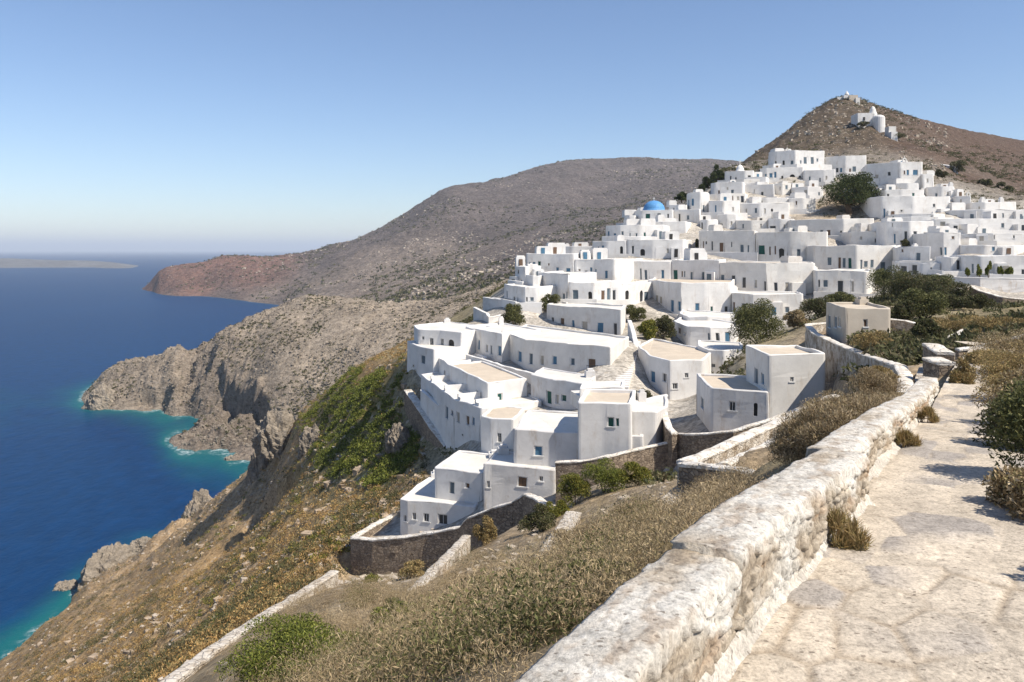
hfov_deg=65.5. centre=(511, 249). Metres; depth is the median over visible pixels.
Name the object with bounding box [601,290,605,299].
window
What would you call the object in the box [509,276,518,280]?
white house
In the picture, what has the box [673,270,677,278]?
door
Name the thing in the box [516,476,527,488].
window
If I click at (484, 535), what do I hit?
bush
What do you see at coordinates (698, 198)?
white house
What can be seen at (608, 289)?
door
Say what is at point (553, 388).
white house
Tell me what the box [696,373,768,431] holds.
white house
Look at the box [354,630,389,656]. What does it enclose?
scrub bush
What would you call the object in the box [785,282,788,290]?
door
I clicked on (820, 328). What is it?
stone wall
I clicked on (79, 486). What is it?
sea
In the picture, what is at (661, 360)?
white house
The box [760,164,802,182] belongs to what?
white house
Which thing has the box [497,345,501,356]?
window
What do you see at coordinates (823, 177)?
white house
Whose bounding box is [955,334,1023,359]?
stone wall
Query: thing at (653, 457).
stone wall
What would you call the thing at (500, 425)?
white house
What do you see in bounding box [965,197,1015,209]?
white house
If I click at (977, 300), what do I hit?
bush
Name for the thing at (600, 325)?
window
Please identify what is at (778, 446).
thorny shrub
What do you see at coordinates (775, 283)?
door
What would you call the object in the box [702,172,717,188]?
tree
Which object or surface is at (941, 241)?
white house
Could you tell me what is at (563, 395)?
window
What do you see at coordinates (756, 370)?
door
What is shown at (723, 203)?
white house
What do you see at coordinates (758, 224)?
white house
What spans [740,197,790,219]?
white house
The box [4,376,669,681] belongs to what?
loose stones
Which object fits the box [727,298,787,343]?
olive bush
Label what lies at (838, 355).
stone wall
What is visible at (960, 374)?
weed clump
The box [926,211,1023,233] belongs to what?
white house
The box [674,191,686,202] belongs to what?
tree
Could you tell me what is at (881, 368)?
dry shrub
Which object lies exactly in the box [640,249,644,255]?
window
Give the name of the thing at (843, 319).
beige house
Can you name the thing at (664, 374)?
window
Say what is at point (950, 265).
white house
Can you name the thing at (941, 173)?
hill bush
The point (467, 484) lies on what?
window
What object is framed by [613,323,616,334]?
door
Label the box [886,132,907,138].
hill bush
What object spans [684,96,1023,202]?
hill heath
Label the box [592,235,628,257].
white house
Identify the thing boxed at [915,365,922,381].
path
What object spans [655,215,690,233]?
white house
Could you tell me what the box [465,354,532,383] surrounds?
stone wall
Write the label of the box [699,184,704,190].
tree
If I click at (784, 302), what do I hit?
white house
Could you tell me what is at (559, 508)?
bush
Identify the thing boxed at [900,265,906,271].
window
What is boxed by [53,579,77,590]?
sea rock
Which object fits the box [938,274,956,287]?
bush
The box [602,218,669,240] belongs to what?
white house
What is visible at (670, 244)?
white house
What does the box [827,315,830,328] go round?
window
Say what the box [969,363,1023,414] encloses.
bush
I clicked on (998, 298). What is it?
stone wall
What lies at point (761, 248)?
window
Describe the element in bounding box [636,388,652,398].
bush
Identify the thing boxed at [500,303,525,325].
olive bush
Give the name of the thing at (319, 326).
headland scrub
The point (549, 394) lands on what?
door
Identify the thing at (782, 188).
white house
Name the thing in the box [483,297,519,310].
stone wall
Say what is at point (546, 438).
white house
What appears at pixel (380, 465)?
green scrub
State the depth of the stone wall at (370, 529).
68.98 m
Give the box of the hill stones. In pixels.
[729,99,947,171]
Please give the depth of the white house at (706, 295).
127.58 m
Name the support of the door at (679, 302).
in the white house at (706, 295)
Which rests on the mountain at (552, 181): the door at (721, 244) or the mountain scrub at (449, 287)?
the mountain scrub at (449, 287)
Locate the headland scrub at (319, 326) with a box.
[87,280,507,436]
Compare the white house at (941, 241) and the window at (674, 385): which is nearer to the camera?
the window at (674, 385)
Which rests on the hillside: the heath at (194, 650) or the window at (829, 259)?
the heath at (194, 650)
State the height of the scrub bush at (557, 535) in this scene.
1.299 m
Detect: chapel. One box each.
[836,91,859,104]
[851,106,884,132]
[885,126,897,140]
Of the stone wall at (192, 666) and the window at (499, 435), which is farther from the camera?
the window at (499, 435)
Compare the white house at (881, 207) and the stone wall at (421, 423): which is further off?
the white house at (881, 207)
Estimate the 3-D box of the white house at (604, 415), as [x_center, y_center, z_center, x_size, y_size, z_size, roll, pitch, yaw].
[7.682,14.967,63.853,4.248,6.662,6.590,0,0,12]
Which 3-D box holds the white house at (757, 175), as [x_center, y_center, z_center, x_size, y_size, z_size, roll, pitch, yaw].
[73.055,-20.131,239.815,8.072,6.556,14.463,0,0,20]
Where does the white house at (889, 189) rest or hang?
on the hillside
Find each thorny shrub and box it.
[764,410,823,467]
[784,392,879,455]
[789,396,840,423]
[813,389,893,418]
[842,366,908,400]
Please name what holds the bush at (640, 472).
on the hillside
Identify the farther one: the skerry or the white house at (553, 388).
the skerry
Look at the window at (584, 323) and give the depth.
115.58 m
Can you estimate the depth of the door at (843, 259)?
149.55 m
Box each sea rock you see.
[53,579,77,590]
[78,542,136,590]
[130,536,150,552]
[224,455,234,460]
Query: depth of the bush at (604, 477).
50.55 m
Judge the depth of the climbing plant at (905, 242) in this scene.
163.70 m
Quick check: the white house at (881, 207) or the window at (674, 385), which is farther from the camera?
the white house at (881, 207)
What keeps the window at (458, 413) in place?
in the white house at (462, 409)
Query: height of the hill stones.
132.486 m
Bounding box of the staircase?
[615,341,640,388]
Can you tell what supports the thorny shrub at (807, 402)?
on the hillside
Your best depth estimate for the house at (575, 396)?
73.64 m
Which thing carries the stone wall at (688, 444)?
on the hillside
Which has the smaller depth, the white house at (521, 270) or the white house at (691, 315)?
the white house at (691, 315)
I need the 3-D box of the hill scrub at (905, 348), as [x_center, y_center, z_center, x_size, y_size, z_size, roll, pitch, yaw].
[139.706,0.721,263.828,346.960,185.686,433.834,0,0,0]
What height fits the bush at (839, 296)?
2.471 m
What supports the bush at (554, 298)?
on the hillside
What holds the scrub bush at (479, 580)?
on the hillside
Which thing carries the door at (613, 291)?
in the white house at (586, 291)
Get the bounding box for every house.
[400,470,477,534]
[407,340,466,376]
[414,318,492,354]
[421,372,541,449]
[432,353,486,374]
[434,449,496,502]
[447,361,526,399]
[466,316,540,361]
[481,405,524,452]
[483,444,555,509]
[491,283,555,313]
[501,324,628,372]
[508,255,540,289]
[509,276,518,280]
[514,409,643,468]
[516,264,543,296]
[526,243,590,271]
[531,367,595,408]
[538,271,596,303]
[547,302,625,334]
[557,278,630,307]
[566,242,591,252]
[571,390,579,407]
[575,248,642,280]
[578,389,635,459]
[580,380,624,396]
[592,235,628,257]
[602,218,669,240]
[616,210,636,224]
[622,279,659,303]
[627,231,691,259]
[632,389,667,445]
[634,260,671,280]
[638,338,711,399]
[648,278,734,318]
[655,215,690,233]
[666,200,687,209]
[672,248,725,279]
[673,205,700,224]
[674,317,738,346]
[679,310,735,320]
[687,189,709,211]
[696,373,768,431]
[698,340,742,373]
[699,215,717,230]
[699,224,757,260]
[701,193,747,219]
[709,180,744,199]
[717,165,759,182]
[717,214,736,228]
[720,256,814,295]
[731,193,747,202]
[732,286,805,321]
[735,217,774,231]
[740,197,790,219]
[740,198,793,208]
[745,172,768,184]
[745,182,776,197]
[746,345,824,417]
[755,226,827,261]
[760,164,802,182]
[762,148,831,169]
[768,212,794,231]
[774,181,790,194]
[786,180,822,199]
[788,192,819,213]
[788,215,873,240]
[803,169,837,186]
[806,244,900,271]
[813,266,874,298]
[824,155,865,177]
[826,297,889,341]
[840,223,877,244]
[860,156,922,188]
[860,196,949,218]
[869,217,933,246]
[875,184,923,196]
[885,212,953,224]
[889,178,924,195]
[892,243,935,275]
[893,259,940,276]
[913,226,960,259]
[921,170,934,193]
[925,182,953,200]
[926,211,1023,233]
[928,256,964,276]
[945,202,1023,218]
[948,189,970,202]
[949,255,1023,277]
[959,224,1023,245]
[960,238,1023,254]
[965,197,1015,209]
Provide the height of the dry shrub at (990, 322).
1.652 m
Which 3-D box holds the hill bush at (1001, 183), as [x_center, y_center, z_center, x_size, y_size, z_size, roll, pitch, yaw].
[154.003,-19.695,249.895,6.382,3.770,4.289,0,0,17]
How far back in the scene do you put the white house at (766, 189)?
225.76 m
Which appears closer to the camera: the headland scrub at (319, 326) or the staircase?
the staircase
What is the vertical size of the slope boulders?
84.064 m
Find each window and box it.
[422,513,430,522]
[437,514,447,525]
[456,412,459,423]
[464,483,470,489]
[496,433,502,442]
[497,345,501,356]
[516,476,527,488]
[517,351,521,362]
[528,353,532,364]
[532,446,543,456]
[537,476,543,482]
[540,355,544,365]
[551,356,557,364]
[554,394,558,404]
[560,394,566,402]
[569,358,575,365]
[582,321,587,329]
[597,322,603,332]
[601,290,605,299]
[606,417,615,427]
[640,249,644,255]
[644,292,647,299]
[650,370,655,383]
[661,373,667,382]
[671,383,678,389]
[727,401,736,411]
[754,403,757,415]
[758,245,765,254]
[823,280,828,287]
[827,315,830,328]
[863,319,868,327]
[880,262,884,268]
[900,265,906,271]
[911,264,916,274]
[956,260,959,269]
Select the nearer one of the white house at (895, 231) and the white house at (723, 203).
the white house at (895, 231)
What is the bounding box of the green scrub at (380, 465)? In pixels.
[294,362,426,486]
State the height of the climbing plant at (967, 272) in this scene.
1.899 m
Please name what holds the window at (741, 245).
in the white house at (714, 239)
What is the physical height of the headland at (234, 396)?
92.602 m
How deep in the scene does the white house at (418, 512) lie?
66.21 m
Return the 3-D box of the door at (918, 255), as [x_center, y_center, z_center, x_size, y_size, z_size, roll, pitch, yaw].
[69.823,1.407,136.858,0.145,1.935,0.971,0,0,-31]
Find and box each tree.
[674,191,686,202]
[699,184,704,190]
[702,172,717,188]
[712,164,724,180]
[819,171,881,213]
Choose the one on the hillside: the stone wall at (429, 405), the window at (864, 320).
the stone wall at (429, 405)
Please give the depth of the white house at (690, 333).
103.90 m
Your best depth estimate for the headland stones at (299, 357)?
466.80 m
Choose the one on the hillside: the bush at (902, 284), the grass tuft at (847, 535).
the bush at (902, 284)
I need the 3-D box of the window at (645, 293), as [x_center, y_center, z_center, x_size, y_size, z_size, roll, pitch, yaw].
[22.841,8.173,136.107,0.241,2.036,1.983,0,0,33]
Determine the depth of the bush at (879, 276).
110.89 m
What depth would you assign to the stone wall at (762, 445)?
29.52 m
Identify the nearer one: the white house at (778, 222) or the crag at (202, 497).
the white house at (778, 222)
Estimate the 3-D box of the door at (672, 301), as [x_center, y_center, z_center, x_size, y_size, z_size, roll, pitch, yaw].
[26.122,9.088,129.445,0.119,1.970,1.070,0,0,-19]
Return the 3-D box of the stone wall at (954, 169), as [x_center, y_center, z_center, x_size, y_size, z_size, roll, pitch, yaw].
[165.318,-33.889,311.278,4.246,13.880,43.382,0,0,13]
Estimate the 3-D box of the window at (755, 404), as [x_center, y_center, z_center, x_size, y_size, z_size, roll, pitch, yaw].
[18.623,12.188,60.864,0.405,1.109,0.034,0,0,22]
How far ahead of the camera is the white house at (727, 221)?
201.09 m
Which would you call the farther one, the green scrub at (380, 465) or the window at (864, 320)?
the green scrub at (380, 465)
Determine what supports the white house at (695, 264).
on the hillside
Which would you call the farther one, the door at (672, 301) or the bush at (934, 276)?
the door at (672, 301)
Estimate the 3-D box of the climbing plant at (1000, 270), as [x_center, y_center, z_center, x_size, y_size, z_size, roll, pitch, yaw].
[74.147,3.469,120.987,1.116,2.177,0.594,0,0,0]
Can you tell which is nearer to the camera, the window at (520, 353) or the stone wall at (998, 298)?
the window at (520, 353)
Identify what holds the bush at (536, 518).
on the hillside
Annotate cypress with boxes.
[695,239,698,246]
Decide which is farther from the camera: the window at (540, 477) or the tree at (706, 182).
the tree at (706, 182)
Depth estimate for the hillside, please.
139.66 m
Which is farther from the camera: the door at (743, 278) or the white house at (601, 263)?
the white house at (601, 263)
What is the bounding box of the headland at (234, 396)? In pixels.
[81,279,507,460]
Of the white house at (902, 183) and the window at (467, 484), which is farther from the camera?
the white house at (902, 183)
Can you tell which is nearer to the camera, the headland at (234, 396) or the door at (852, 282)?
the door at (852, 282)
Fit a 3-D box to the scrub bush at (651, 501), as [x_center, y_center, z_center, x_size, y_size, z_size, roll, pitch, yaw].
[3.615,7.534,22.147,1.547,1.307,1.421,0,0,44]
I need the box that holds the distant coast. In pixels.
[0,258,136,267]
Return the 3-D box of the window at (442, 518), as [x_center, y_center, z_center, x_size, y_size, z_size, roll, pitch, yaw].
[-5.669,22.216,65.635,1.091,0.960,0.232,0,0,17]
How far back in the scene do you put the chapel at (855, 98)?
447.00 m
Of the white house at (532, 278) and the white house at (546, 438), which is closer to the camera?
the white house at (546, 438)
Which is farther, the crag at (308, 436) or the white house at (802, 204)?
the white house at (802, 204)
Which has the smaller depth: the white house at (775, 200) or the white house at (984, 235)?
the white house at (984, 235)
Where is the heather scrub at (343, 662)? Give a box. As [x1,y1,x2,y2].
[199,475,688,681]
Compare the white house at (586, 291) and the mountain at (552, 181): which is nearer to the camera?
the white house at (586, 291)
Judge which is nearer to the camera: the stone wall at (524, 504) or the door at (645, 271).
the stone wall at (524, 504)
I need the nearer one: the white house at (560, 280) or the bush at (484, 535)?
the bush at (484, 535)
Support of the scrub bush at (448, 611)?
on the hillside
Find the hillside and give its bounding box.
[0,96,1023,681]
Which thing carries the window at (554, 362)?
in the white house at (568, 350)
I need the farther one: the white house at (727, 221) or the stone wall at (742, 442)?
the white house at (727, 221)
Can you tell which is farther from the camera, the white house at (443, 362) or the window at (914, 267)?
the window at (914, 267)
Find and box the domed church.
[635,198,677,220]
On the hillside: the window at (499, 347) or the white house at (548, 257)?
the white house at (548, 257)
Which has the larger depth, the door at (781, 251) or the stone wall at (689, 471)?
the door at (781, 251)
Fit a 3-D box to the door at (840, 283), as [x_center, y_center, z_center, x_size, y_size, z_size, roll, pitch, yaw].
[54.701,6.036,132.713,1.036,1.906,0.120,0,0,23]
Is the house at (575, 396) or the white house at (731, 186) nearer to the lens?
the house at (575, 396)
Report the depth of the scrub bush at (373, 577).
51.97 m
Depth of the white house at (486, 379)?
83.93 m
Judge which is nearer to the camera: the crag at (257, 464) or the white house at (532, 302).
the white house at (532, 302)
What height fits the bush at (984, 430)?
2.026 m
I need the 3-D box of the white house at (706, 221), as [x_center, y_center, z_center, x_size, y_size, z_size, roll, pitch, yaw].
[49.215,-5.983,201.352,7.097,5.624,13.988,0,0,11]
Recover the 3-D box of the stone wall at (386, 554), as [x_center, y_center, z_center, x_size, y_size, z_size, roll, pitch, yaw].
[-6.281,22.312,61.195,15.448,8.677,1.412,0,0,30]
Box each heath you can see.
[0,338,429,681]
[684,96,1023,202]
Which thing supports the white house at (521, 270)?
on the hillside
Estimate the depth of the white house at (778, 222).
196.58 m
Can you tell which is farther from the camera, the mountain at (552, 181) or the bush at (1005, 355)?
the mountain at (552, 181)
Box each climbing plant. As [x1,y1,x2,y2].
[900,238,909,246]
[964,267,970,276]
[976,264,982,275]
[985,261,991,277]
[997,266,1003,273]
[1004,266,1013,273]
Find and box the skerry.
[81,381,114,409]
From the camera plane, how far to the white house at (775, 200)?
212.05 m
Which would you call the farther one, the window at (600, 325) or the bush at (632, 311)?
the bush at (632, 311)
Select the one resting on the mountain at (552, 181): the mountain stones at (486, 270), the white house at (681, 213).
the mountain stones at (486, 270)
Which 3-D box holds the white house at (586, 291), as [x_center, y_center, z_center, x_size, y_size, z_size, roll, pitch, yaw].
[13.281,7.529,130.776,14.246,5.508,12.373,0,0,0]
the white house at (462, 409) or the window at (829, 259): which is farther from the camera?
the window at (829, 259)
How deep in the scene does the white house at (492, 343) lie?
101.07 m
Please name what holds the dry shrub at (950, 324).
on the hillside
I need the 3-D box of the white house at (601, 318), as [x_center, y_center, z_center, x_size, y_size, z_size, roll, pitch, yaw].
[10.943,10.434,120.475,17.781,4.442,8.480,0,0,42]
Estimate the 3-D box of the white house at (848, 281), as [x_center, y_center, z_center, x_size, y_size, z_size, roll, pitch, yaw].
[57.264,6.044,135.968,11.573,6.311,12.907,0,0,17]
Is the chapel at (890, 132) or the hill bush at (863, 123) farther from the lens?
the hill bush at (863, 123)
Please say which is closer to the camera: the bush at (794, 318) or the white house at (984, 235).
the bush at (794, 318)
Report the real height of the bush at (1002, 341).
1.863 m
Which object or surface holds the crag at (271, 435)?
on the hillside
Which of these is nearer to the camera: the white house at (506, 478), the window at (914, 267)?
the white house at (506, 478)
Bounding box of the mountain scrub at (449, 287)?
[147,157,741,302]
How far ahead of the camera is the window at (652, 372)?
83.01 m
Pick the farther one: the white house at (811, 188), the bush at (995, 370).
the white house at (811, 188)
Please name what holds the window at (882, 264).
in the white house at (876, 257)
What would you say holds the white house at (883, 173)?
on the hillside
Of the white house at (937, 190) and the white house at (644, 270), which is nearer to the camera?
the white house at (644, 270)
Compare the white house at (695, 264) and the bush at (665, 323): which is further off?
the white house at (695, 264)
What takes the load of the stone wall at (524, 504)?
on the hillside
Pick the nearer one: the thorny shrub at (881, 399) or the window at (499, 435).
the thorny shrub at (881, 399)
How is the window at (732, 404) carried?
in the white house at (724, 402)
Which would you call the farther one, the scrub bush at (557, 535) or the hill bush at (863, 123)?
the hill bush at (863, 123)
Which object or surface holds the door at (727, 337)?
in the white house at (690, 333)
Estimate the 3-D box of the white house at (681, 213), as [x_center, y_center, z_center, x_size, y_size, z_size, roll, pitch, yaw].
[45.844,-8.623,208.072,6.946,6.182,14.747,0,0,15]
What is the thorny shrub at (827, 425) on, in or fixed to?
on the hillside
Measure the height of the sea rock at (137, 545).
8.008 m
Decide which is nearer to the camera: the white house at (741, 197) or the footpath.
the footpath
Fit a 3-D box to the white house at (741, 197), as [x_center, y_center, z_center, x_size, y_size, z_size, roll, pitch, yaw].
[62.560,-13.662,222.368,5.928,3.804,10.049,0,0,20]
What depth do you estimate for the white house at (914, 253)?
137.59 m
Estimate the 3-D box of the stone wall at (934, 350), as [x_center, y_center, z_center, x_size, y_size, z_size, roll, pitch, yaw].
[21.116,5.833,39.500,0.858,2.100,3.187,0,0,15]
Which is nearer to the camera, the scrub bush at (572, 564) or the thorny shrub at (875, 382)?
the scrub bush at (572, 564)
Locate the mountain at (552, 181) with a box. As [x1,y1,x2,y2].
[142,157,743,304]
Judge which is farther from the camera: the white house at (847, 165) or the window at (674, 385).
the white house at (847, 165)
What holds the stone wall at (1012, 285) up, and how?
on the hillside
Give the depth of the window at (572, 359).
88.68 m
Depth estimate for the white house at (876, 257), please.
149.51 m
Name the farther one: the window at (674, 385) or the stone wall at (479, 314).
the stone wall at (479, 314)
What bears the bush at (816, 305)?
on the hillside
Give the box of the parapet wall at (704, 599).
[514,376,939,681]
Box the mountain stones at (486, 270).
[171,157,730,301]
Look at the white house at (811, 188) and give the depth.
224.83 m
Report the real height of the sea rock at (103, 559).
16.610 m
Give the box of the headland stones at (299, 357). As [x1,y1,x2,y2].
[85,279,508,454]
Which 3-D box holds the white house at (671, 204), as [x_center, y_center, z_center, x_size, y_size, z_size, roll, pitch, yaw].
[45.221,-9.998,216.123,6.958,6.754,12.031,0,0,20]
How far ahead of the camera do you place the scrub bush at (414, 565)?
43.71 m
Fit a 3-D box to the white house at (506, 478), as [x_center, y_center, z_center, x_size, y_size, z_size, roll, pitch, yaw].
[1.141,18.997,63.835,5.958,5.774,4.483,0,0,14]
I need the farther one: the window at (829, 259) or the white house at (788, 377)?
the window at (829, 259)
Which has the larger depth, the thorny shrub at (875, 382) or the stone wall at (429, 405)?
the stone wall at (429, 405)
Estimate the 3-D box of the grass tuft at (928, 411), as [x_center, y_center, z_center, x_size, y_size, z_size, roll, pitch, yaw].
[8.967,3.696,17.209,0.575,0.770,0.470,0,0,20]
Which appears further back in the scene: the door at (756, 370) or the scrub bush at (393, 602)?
the door at (756, 370)
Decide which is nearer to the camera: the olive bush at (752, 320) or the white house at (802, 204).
the olive bush at (752, 320)
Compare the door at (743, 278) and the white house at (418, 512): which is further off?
the door at (743, 278)
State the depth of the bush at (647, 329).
103.42 m
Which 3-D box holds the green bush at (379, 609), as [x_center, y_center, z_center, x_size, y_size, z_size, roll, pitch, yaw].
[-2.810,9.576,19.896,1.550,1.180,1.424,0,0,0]
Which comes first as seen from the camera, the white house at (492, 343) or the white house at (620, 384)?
the white house at (620, 384)
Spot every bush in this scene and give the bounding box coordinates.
[213,612,365,681]
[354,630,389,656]
[363,573,381,582]
[370,601,422,636]
[375,597,420,619]
[397,559,425,578]
[422,594,482,640]
[466,574,494,594]
[472,514,497,545]
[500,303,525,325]
[517,503,556,532]
[541,293,560,309]
[541,499,569,517]
[549,522,612,555]
[556,472,591,506]
[564,558,633,606]
[581,457,627,492]
[611,498,667,524]
[615,461,652,486]
[626,304,646,320]
[636,319,657,339]
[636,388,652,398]
[653,315,676,337]
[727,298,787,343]
[782,309,810,328]
[798,297,836,319]
[824,291,855,301]
[856,121,869,126]
[865,265,908,296]
[879,270,930,297]
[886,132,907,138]
[890,299,915,320]
[896,287,950,318]
[910,318,943,337]
[915,274,940,287]
[919,277,954,294]
[925,277,973,309]
[935,168,947,177]
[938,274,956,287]
[948,160,966,171]
[954,293,996,308]
[968,328,1023,358]
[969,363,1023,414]
[969,378,1023,449]
[970,353,1023,394]
[971,340,1023,373]
[977,178,992,185]
[981,375,1023,469]
[981,464,1023,521]
[991,181,1013,189]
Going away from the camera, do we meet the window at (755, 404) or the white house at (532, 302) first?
the window at (755, 404)
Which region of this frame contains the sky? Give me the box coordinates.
[0,0,1023,250]
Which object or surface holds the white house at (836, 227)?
on the hillside
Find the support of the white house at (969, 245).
on the hillside
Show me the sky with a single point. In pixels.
(126, 125)
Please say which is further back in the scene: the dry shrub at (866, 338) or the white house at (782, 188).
the white house at (782, 188)
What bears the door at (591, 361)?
in the white house at (568, 350)
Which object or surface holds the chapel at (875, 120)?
on the hillside
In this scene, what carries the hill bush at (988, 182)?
on the hillside
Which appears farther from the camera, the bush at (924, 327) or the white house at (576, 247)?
the white house at (576, 247)
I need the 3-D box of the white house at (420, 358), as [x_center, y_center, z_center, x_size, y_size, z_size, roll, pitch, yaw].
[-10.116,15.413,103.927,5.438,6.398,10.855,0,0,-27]
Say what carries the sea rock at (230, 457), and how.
in the sea
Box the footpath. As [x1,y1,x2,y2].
[727,341,1023,681]
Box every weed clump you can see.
[947,356,976,384]
[962,349,1002,364]
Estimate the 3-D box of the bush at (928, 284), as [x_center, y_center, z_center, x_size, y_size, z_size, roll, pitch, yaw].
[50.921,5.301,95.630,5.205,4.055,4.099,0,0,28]
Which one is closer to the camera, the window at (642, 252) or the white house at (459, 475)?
the white house at (459, 475)
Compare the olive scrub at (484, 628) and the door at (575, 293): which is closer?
the olive scrub at (484, 628)
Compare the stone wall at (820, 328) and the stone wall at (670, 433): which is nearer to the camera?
the stone wall at (670, 433)
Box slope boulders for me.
[13,342,427,681]
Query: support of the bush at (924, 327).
on the hillside
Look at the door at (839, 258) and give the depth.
150.05 m
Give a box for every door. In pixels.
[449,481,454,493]
[547,390,551,403]
[572,289,578,298]
[588,358,595,367]
[607,288,609,299]
[612,290,615,299]
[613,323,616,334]
[644,270,647,279]
[671,300,673,311]
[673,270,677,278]
[678,301,681,310]
[719,242,723,251]
[725,332,729,341]
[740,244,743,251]
[742,277,745,287]
[755,368,757,383]
[774,282,777,290]
[779,248,783,257]
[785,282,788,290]
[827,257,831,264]
[837,280,843,291]
[838,257,840,267]
[842,258,845,267]
[848,258,851,267]
[851,281,853,291]
[916,252,920,260]
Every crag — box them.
[181,488,211,518]
[246,450,270,486]
[251,408,294,459]
[297,424,320,458]
[384,422,409,453]
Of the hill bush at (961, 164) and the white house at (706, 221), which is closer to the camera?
the white house at (706, 221)
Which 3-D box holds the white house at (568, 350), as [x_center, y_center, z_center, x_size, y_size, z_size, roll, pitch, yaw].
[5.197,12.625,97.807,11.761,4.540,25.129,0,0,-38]
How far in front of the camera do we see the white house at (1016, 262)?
122.54 m
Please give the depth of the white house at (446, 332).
103.49 m
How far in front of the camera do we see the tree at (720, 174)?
249.22 m
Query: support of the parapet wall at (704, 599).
on the hillside
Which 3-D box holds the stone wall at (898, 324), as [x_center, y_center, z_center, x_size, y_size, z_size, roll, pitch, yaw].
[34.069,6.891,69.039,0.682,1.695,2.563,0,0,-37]
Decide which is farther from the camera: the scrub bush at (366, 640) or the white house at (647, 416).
the white house at (647, 416)
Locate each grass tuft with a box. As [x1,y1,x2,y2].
[825,503,875,550]
[894,427,923,446]
[916,405,940,422]
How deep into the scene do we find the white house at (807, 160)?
251.07 m
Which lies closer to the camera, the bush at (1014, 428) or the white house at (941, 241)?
the bush at (1014, 428)
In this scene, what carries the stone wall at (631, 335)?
on the hillside
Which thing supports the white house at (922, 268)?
on the hillside
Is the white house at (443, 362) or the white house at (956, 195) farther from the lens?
the white house at (956, 195)
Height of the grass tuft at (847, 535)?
0.769 m
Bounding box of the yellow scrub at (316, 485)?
[189,337,413,627]
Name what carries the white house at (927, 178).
on the hillside
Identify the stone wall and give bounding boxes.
[160,570,338,681]
[350,501,512,574]
[350,515,392,561]
[404,389,446,447]
[408,535,470,589]
[420,389,438,429]
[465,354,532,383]
[473,307,501,323]
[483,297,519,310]
[512,493,553,527]
[537,511,581,554]
[555,442,667,503]
[627,320,637,346]
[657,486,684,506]
[662,412,677,468]
[676,394,839,486]
[676,399,818,458]
[678,461,755,492]
[716,438,773,465]
[805,324,913,392]
[807,322,825,333]
[890,318,915,333]
[922,343,955,361]
[922,357,955,377]
[936,273,1023,292]
[942,164,957,173]
[955,286,1023,304]
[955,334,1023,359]
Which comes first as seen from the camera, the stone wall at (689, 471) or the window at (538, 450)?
the stone wall at (689, 471)
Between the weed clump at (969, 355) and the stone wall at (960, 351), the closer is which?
the weed clump at (969, 355)
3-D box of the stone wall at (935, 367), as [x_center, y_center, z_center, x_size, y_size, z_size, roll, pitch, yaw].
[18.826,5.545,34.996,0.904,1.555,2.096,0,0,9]
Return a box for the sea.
[0,251,305,659]
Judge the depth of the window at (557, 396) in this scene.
78.76 m
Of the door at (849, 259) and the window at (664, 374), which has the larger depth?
the door at (849, 259)
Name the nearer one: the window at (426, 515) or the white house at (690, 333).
the window at (426, 515)
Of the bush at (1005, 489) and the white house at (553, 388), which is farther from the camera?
the white house at (553, 388)
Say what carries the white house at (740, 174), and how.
on the hillside
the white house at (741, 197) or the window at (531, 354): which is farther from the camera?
the white house at (741, 197)
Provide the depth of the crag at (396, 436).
90.94 m
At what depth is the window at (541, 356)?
91.43 m
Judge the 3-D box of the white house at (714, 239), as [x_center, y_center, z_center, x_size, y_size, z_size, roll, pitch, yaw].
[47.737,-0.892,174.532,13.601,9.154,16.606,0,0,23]
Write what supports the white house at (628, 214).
on the hillside
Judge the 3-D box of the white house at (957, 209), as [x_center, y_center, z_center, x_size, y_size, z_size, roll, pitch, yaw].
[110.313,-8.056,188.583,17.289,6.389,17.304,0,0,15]
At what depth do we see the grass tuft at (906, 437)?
13.13 m
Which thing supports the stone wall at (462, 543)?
on the hillside
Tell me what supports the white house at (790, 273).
on the hillside
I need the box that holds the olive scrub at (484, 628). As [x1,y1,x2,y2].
[344,480,656,681]
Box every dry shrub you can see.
[850,330,893,352]
[861,364,901,386]
[928,314,980,330]
[966,315,1023,332]
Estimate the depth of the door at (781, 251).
163.11 m
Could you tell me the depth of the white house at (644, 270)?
148.99 m
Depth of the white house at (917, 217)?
178.31 m
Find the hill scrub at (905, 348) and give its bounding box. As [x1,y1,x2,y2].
[439,95,1023,483]
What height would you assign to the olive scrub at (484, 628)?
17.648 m
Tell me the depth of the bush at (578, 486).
50.76 m

